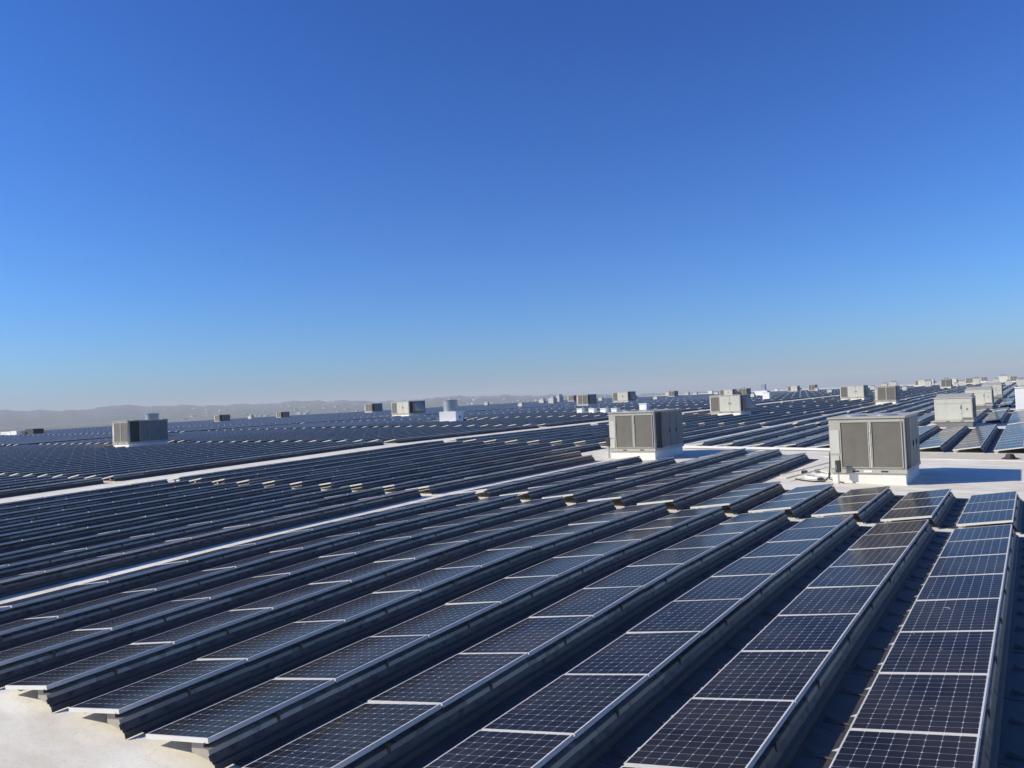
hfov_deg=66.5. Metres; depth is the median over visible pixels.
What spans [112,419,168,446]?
rooftop air unit
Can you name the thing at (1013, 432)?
solar panel
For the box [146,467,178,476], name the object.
solar panel
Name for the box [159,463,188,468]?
solar panel
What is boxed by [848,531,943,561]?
solar panel
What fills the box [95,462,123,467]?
solar panel
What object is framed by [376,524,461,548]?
solar panel
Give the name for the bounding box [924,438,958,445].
solar panel
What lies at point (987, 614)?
solar panel
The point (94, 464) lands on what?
solar panel
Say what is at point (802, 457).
solar panel
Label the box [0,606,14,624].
solar panel
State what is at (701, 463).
solar panel
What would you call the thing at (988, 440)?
solar panel
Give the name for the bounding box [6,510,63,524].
solar panel
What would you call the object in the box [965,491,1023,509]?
solar panel
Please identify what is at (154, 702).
solar panel
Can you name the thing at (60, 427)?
ground
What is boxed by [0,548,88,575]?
solar panel
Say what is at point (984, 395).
rooftop air unit
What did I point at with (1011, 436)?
solar panel
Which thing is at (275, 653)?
solar panel
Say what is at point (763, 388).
duct housing
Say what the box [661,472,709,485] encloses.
solar panel
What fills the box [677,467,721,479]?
solar panel
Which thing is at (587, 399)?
rooftop air unit
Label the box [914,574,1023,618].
solar panel
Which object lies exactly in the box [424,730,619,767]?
solar panel
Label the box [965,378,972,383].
rooftop air unit
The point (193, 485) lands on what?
solar panel
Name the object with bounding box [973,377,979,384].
roof box
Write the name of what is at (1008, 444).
solar panel
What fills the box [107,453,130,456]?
solar panel
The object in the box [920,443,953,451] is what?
solar panel
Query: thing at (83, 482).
solar panel
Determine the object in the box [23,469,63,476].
solar panel
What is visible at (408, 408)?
rooftop air unit
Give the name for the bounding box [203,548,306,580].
solar panel
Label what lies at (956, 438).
solar panel
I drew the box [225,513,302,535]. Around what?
solar panel
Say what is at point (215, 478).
solar panel
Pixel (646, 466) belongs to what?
solar panel
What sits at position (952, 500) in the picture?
solar panel
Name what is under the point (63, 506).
solar panel
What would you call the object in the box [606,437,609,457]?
disconnect box
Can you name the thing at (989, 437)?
solar panel
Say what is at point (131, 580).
solar panel
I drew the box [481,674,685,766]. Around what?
solar panel
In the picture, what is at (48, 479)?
solar panel
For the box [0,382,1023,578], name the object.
solar panel field
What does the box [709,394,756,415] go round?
rooftop air unit
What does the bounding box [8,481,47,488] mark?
solar panel
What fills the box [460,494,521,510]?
solar panel
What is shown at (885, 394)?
rooftop air unit
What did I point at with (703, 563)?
solar panel
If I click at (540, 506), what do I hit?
solar panel
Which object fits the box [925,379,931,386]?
roof box
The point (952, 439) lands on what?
solar panel
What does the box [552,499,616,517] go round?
solar panel
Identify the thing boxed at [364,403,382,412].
rooftop air unit
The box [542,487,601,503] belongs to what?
solar panel
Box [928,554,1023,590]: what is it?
solar panel
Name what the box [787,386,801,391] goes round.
rooftop air unit
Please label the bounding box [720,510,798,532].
solar panel
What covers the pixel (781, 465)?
solar panel
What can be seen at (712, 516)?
solar panel
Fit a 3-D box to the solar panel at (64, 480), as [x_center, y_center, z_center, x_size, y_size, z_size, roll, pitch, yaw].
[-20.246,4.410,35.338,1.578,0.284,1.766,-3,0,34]
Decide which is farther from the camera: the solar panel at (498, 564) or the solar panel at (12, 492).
the solar panel at (12, 492)
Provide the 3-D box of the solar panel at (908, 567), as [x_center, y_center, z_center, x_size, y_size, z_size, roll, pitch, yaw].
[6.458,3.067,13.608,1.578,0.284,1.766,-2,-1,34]
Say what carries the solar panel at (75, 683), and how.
on the roof
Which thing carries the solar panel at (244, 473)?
on the roof
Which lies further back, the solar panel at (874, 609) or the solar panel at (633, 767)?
the solar panel at (874, 609)
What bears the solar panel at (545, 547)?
on the roof
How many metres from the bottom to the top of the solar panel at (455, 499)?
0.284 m
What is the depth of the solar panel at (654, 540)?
15.96 m
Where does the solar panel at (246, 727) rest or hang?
on the roof
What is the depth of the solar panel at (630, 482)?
25.50 m
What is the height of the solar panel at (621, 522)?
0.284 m
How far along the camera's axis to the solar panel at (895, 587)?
12.15 m
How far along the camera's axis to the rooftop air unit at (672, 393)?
257.50 m
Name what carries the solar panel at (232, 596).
on the roof
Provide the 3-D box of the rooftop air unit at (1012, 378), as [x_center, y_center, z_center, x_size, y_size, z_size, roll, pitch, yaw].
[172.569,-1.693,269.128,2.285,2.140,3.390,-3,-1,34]
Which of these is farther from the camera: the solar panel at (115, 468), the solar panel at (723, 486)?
the solar panel at (115, 468)
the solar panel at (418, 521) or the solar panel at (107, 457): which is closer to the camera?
the solar panel at (418, 521)
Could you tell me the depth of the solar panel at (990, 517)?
17.04 m
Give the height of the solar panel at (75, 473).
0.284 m
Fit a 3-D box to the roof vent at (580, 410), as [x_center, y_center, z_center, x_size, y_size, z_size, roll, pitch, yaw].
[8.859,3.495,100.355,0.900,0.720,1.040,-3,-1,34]
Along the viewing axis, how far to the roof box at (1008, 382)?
199.53 m
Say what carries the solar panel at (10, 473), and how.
on the roof
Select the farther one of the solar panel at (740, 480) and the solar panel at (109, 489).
the solar panel at (109, 489)
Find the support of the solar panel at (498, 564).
on the roof
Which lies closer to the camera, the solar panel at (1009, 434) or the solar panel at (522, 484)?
the solar panel at (522, 484)
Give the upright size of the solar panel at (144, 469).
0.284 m
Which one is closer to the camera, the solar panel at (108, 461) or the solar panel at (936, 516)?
the solar panel at (936, 516)
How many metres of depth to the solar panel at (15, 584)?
14.99 m
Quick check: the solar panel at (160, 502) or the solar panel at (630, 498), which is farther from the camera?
the solar panel at (160, 502)
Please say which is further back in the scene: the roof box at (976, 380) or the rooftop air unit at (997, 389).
the roof box at (976, 380)
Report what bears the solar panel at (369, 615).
on the roof
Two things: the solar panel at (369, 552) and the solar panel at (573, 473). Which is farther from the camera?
the solar panel at (573, 473)
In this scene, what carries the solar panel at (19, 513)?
on the roof
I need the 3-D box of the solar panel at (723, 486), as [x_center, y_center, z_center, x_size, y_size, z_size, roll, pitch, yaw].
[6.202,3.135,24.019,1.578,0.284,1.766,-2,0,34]
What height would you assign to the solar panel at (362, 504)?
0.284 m
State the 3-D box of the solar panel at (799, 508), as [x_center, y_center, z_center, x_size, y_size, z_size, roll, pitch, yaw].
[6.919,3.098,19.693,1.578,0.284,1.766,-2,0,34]
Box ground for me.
[0,381,980,431]
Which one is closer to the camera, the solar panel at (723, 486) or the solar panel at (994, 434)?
the solar panel at (723, 486)
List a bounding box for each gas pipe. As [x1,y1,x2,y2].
[780,462,828,474]
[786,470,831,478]
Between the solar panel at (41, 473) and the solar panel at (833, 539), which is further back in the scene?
the solar panel at (41, 473)
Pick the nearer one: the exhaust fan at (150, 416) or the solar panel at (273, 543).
the solar panel at (273, 543)
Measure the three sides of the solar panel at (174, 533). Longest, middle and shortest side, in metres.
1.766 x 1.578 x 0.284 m
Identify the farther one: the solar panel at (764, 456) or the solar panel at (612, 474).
the solar panel at (764, 456)
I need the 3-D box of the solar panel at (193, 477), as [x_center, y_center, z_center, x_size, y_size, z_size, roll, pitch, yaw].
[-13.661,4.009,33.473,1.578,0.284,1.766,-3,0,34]
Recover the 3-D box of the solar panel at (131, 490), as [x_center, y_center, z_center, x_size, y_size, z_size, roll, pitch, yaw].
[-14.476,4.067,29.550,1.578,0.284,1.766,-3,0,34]
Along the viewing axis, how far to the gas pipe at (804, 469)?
28.07 m
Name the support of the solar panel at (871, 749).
on the roof
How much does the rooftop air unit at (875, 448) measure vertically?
2.175 m
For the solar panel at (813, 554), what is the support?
on the roof
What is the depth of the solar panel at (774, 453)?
33.97 m
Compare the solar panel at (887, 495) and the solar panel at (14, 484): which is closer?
the solar panel at (887, 495)
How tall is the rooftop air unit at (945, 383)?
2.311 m
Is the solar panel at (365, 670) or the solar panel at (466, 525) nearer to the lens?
the solar panel at (365, 670)
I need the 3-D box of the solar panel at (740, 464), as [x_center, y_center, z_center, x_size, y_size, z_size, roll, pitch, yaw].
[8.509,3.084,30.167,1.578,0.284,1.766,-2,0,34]
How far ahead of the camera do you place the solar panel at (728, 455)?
33.48 m
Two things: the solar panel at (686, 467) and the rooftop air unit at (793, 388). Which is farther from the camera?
the rooftop air unit at (793, 388)
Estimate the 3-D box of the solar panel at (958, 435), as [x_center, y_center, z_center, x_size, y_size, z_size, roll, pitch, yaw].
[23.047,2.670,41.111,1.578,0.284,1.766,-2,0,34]
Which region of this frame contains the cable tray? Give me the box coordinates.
[683,446,829,449]
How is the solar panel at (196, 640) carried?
on the roof
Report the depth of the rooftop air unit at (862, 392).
114.18 m
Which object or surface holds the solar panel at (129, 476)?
on the roof
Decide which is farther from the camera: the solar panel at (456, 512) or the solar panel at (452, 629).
the solar panel at (456, 512)
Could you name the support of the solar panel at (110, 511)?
on the roof
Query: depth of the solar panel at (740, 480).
25.23 m
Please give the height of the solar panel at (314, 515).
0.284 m
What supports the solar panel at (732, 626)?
on the roof
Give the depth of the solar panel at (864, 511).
18.64 m
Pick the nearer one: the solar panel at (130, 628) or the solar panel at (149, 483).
the solar panel at (130, 628)
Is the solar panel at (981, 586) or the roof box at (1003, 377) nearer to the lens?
the solar panel at (981, 586)
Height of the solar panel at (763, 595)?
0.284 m
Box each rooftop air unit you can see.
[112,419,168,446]
[214,414,229,421]
[276,412,289,417]
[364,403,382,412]
[391,400,425,415]
[568,395,576,401]
[576,394,596,405]
[607,409,683,459]
[612,391,637,402]
[668,391,677,396]
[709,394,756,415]
[720,389,737,394]
[737,388,750,394]
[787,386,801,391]
[808,385,816,390]
[827,412,920,485]
[839,385,872,399]
[874,385,899,404]
[915,380,925,385]
[933,393,976,426]
[940,379,951,388]
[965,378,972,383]
[965,386,993,408]
[980,377,986,381]
[982,382,1002,398]
[1009,376,1016,381]
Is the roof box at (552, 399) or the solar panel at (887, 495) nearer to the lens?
the solar panel at (887, 495)
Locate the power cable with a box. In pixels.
[795,452,830,481]
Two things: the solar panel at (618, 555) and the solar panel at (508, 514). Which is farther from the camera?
the solar panel at (508, 514)
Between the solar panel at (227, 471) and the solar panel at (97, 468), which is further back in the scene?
the solar panel at (97, 468)
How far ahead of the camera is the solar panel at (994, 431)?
42.93 m
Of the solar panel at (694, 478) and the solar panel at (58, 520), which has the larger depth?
the solar panel at (694, 478)
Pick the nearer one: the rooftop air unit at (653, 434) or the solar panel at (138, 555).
the solar panel at (138, 555)
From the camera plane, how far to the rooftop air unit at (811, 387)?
249.59 m
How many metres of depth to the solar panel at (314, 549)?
16.58 m
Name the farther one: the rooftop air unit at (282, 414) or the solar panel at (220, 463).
the rooftop air unit at (282, 414)
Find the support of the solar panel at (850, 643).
on the roof
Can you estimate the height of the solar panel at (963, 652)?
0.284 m
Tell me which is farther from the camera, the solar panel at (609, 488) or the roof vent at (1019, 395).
the roof vent at (1019, 395)
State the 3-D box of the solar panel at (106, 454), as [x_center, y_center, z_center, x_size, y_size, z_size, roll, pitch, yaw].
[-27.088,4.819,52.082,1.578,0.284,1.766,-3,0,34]
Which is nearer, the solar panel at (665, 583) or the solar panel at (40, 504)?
the solar panel at (665, 583)
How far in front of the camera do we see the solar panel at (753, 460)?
31.32 m
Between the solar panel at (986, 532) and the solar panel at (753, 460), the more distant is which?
the solar panel at (753, 460)
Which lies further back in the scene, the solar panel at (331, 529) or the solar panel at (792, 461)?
the solar panel at (792, 461)
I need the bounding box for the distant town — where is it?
[151,392,719,419]
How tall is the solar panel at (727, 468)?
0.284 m
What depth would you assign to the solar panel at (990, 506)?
18.49 m
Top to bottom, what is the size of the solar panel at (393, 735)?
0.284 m
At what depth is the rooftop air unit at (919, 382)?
267.59 m
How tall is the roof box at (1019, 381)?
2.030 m
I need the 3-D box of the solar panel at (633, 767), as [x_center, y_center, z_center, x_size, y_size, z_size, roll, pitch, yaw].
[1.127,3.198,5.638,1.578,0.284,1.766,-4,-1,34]
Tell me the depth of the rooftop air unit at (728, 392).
180.47 m
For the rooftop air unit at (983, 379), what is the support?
on the roof
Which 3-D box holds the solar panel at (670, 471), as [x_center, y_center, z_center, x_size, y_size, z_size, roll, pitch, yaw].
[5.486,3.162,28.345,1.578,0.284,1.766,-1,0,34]
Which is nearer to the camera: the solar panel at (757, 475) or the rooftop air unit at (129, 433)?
the solar panel at (757, 475)
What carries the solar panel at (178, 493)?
on the roof
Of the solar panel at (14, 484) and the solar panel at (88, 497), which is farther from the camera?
the solar panel at (14, 484)
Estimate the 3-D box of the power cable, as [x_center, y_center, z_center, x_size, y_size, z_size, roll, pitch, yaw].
[9.791,2.714,25.599,1.158,0.943,0.544,-3,-1,34]
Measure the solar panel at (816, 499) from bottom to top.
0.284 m
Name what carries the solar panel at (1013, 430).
on the roof
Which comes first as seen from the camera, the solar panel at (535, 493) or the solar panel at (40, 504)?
the solar panel at (535, 493)
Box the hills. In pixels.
[0,391,719,427]
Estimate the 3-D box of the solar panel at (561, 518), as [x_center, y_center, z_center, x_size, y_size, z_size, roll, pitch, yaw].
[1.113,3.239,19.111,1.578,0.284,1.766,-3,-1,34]
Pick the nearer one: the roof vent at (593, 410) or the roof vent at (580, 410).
the roof vent at (593, 410)
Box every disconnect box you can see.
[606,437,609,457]
[835,460,840,483]
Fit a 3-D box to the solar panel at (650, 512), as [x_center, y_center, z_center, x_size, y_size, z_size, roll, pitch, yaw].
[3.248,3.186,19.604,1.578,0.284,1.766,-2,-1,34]
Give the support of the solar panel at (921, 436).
on the roof
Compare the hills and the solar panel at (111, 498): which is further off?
the hills
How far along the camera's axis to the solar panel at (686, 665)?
8.98 m
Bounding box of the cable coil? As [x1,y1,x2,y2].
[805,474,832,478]
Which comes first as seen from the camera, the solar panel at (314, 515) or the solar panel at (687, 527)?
the solar panel at (687, 527)
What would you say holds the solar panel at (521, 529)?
on the roof
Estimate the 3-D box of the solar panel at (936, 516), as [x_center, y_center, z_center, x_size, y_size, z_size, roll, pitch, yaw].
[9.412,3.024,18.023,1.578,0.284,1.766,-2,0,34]
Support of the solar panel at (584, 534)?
on the roof
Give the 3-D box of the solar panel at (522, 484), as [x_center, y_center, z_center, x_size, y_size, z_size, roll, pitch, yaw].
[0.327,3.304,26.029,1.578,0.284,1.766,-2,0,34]
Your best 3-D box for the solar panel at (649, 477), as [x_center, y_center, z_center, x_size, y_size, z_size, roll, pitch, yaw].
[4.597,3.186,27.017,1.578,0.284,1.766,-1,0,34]
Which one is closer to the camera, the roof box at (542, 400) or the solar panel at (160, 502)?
the solar panel at (160, 502)
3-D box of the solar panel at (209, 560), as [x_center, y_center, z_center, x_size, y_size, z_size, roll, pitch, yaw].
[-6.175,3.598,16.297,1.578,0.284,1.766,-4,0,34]
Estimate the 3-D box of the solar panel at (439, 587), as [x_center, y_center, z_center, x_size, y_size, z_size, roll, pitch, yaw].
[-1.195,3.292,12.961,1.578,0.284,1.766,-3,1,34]
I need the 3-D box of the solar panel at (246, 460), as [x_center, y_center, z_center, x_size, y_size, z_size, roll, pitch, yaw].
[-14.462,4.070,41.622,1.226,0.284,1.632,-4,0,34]
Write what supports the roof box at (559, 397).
on the roof
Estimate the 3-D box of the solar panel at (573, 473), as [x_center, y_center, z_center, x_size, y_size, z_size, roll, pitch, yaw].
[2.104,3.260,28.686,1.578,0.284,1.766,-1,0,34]
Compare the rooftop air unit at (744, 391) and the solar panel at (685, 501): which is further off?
the rooftop air unit at (744, 391)
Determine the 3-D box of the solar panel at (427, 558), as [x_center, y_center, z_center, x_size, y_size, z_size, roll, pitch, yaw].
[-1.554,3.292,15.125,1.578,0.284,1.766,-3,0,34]
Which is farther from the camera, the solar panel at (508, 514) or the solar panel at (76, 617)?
the solar panel at (508, 514)
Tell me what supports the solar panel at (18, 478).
on the roof
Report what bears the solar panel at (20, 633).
on the roof
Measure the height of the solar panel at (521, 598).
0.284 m
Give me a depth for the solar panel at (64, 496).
28.80 m
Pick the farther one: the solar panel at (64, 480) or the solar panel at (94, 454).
the solar panel at (94, 454)
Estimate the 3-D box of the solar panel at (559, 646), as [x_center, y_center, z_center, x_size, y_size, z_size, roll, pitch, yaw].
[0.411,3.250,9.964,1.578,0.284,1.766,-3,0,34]
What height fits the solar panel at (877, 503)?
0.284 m
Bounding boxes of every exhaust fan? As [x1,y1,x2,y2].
[145,413,158,419]
[439,400,462,420]
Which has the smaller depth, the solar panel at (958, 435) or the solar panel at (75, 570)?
the solar panel at (75, 570)
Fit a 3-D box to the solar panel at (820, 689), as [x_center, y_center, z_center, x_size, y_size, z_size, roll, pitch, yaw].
[2.903,3.142,8.295,1.578,0.284,1.766,-3,-1,34]
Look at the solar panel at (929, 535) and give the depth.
16.16 m
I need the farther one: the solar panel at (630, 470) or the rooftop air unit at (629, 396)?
the rooftop air unit at (629, 396)
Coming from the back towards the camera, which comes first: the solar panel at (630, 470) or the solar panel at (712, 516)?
the solar panel at (630, 470)
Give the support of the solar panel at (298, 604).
on the roof
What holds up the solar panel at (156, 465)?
on the roof
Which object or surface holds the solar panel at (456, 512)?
on the roof
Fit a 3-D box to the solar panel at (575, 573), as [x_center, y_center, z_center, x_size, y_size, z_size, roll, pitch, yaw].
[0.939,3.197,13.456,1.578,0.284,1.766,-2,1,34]
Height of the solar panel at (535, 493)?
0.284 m
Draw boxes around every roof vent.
[577,408,585,412]
[588,408,597,412]
[600,408,608,412]
[610,408,619,411]
[639,403,649,409]
[762,392,771,398]
[1014,387,1023,409]
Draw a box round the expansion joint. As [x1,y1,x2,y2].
[824,453,1023,460]
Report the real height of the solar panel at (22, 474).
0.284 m
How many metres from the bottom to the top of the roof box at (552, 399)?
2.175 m
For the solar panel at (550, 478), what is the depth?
27.16 m
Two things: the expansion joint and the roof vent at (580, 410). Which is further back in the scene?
the roof vent at (580, 410)
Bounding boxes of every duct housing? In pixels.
[0,428,43,434]
[754,384,770,394]
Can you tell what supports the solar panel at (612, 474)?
on the roof
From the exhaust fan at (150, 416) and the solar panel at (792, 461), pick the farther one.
the exhaust fan at (150, 416)
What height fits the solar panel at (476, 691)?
0.284 m
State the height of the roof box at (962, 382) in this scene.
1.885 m
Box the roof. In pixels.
[0,381,1023,767]
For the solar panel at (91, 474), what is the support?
on the roof
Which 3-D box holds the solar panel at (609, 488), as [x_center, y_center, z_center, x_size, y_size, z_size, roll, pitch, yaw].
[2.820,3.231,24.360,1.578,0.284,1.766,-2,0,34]
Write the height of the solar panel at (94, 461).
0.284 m
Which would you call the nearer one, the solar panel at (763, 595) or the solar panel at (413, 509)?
the solar panel at (763, 595)
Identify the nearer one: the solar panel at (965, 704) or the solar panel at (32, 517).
the solar panel at (965, 704)
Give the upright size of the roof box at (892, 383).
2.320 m
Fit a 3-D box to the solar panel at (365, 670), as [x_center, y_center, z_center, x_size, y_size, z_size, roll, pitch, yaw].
[-1.722,3.358,9.469,1.578,0.284,1.766,-3,1,34]
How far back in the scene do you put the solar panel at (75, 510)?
24.96 m
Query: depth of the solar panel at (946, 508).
19.24 m
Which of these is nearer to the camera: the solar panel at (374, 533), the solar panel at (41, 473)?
the solar panel at (374, 533)
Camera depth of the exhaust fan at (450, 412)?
86.47 m
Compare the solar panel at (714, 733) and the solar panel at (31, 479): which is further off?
the solar panel at (31, 479)
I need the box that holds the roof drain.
[1001,454,1018,458]
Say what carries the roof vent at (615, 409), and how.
on the roof
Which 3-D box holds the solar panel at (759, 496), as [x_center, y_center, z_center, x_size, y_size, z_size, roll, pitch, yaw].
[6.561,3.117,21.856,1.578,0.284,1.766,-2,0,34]
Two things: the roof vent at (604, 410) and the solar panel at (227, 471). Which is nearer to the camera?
the solar panel at (227, 471)
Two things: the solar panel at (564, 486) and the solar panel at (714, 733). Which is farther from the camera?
the solar panel at (564, 486)
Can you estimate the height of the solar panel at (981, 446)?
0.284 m
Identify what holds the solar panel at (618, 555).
on the roof
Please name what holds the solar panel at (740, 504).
on the roof
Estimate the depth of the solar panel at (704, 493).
22.55 m
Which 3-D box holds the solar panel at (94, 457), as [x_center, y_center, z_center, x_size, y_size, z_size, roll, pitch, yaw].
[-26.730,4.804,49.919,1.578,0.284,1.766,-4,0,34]
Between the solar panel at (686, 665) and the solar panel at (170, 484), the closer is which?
the solar panel at (686, 665)
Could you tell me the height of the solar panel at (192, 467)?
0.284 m
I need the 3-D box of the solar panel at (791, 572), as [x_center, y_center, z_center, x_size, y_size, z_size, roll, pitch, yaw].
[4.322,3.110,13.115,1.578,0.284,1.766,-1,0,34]
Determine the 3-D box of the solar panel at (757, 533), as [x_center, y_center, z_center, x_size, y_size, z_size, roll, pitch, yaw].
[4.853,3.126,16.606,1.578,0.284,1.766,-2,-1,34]
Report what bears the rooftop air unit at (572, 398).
on the roof
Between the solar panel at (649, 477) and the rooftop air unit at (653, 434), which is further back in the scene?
the rooftop air unit at (653, 434)
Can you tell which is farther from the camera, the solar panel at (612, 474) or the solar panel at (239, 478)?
the solar panel at (239, 478)
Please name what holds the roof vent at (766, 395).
on the roof
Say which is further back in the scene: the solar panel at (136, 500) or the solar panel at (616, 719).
the solar panel at (136, 500)
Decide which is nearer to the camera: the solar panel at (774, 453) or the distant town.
the solar panel at (774, 453)
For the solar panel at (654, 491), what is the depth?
23.38 m
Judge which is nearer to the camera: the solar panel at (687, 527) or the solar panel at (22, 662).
the solar panel at (22, 662)
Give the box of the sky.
[0,0,1023,410]
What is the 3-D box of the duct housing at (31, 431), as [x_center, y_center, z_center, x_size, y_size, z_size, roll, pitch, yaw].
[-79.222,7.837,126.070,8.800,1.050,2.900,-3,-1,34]
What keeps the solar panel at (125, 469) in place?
on the roof
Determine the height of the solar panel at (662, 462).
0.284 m
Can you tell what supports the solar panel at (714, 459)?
on the roof
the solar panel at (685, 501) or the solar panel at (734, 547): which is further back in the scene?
the solar panel at (685, 501)
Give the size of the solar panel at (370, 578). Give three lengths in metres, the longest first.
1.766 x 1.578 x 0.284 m
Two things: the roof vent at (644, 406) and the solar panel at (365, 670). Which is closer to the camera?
the solar panel at (365, 670)
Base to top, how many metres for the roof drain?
0.184 m
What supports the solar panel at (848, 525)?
on the roof
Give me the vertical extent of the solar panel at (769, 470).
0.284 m
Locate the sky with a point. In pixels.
(203, 202)
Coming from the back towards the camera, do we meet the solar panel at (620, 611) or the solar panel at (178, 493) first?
the solar panel at (178, 493)
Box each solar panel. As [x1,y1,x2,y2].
[0,469,22,473]
[0,469,36,475]
[0,475,35,481]
[0,481,30,486]
[0,487,26,497]
[0,497,45,507]
[0,508,39,519]
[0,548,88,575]
[0,571,48,596]
[0,581,110,620]
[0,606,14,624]
[0,616,61,651]
[0,629,116,690]
[5,642,190,712]
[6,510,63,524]
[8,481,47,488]
[9,469,49,476]
[15,476,51,481]
[17,498,66,510]
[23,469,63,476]
[24,553,127,584]
[25,482,66,493]
[27,589,159,633]
[31,476,67,482]
[31,512,88,528]
[38,470,79,476]
[38,500,89,512]
[45,490,89,500]
[47,476,84,483]
[52,470,94,477]
[63,501,113,515]
[64,477,103,487]
[64,534,155,557]
[66,491,111,502]
[68,470,111,478]
[69,659,269,738]
[71,453,94,456]
[77,598,215,647]
[80,462,108,466]
[80,466,110,471]
[80,561,191,594]
[81,459,107,462]
[82,456,106,459]
[83,453,106,456]
[85,471,128,480]
[88,493,134,504]
[88,503,139,517]
[89,485,130,494]
[95,453,118,456]
[95,456,119,459]
[95,459,121,463]
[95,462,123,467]
[95,466,125,471]
[102,471,147,481]
[103,538,194,565]
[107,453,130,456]
[110,485,152,495]
[111,466,142,472]
[112,494,159,506]
[126,567,239,603]
[129,467,159,472]
[129,479,168,487]
[131,608,287,663]
[134,486,175,497]
[134,521,212,542]
[138,495,185,508]
[142,463,171,468]
[145,679,363,767]
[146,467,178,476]
[152,480,190,489]
[158,487,199,499]
[158,543,257,572]
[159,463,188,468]
[167,472,212,482]
[168,524,252,549]
[174,481,213,490]
[174,573,294,614]
[177,463,207,472]
[188,459,215,464]
[189,473,234,483]
[197,620,364,681]
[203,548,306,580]
[206,459,234,468]
[212,468,243,475]
[212,474,257,484]
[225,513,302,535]
[230,529,315,554]
[230,580,365,626]
[233,456,259,464]
[234,469,265,476]
[242,703,476,767]
[255,553,360,587]
[272,532,362,560]
[274,635,452,704]
[284,504,346,523]
[286,517,365,539]
[297,590,438,639]
[310,558,425,596]
[320,536,414,565]
[327,495,386,513]
[329,520,410,543]
[339,508,407,526]
[359,488,421,504]
[368,653,558,732]
[373,565,496,607]
[373,601,521,656]
[375,540,477,572]
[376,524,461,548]
[378,510,452,530]
[383,499,445,516]
[416,491,479,507]
[423,501,489,519]
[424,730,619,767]
[426,513,501,534]
[430,527,520,553]
[436,546,545,581]
[445,575,574,620]
[459,615,619,676]
[460,483,518,496]
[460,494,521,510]
[469,504,536,523]
[477,517,556,539]
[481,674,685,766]
[489,533,582,560]
[492,477,543,489]
[499,485,558,499]
[503,496,566,513]
[505,555,617,592]
[516,507,587,527]
[520,472,567,483]
[529,586,666,636]
[530,479,583,492]
[534,521,618,545]
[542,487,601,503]
[544,467,588,478]
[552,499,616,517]
[553,539,653,569]
[557,474,605,486]
[565,631,736,701]
[568,511,648,533]
[570,481,625,495]
[579,469,625,480]
[583,563,704,604]
[587,489,651,506]
[593,475,645,488]
[594,527,684,553]
[601,464,643,475]
[605,502,672,522]
[615,483,670,498]
[616,470,664,482]
[617,460,660,470]
[620,766,651,767]
[624,698,845,767]
[626,599,772,653]
[628,547,732,579]
[630,515,711,539]
[635,466,681,477]
[636,477,691,491]
[637,492,701,510]
[640,457,676,466]
[655,462,697,472]
[659,506,732,527]
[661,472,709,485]
[662,485,721,501]
[664,533,759,561]
[671,458,711,467]
[674,574,800,618]
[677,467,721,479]
[683,479,737,494]
[687,454,724,464]
[690,495,758,514]
[692,651,875,732]
[695,463,735,474]
[695,520,780,545]
[701,474,761,487]
[702,451,736,459]
[709,459,751,469]
[711,555,823,591]
[712,488,775,505]
[719,469,776,481]
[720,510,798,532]
[722,455,762,465]
[732,481,789,496]
[733,464,786,475]
[737,452,772,460]
[741,613,896,676]
[742,539,841,570]
[746,449,782,457]
[748,498,819,518]
[749,460,798,471]
[760,456,808,466]
[768,491,833,508]
[768,526,857,553]
[773,453,817,462]
[778,585,911,635]
[784,483,843,499]
[789,515,871,538]
[806,443,829,447]
[806,564,924,605]
[811,502,886,523]
[826,493,895,512]
[829,546,935,581]
[829,729,1013,767]
[840,486,903,503]
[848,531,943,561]
[849,673,1023,767]
[864,519,950,545]
[878,631,1023,702]
[880,506,958,528]
[891,496,963,516]
[898,598,1023,653]
[901,488,968,506]
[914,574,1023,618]
[919,433,929,439]
[919,440,955,448]
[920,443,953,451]
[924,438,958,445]
[926,435,960,442]
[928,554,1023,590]
[931,433,962,440]
[934,431,965,438]
[938,538,1023,568]
[946,524,1023,551]
[953,443,993,452]
[955,509,1023,533]
[957,441,994,449]
[959,438,996,446]
[961,499,1023,520]
[962,436,997,443]
[964,433,998,440]
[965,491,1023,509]
[967,431,999,438]
[969,429,1001,436]
[971,428,1002,433]
[993,444,1023,451]
[996,441,1023,446]
[997,438,1023,443]
[998,434,1023,439]
[998,436,1023,441]
[1001,432,1023,436]
[1002,430,1023,433]
[1003,428,1023,431]
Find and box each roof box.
[539,398,545,402]
[548,396,556,402]
[556,394,562,401]
[889,381,896,385]
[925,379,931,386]
[959,379,966,385]
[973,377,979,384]
[999,374,1007,381]
[1005,380,1011,384]
[1016,377,1023,385]
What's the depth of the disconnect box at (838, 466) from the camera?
24.75 m
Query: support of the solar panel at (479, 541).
on the roof

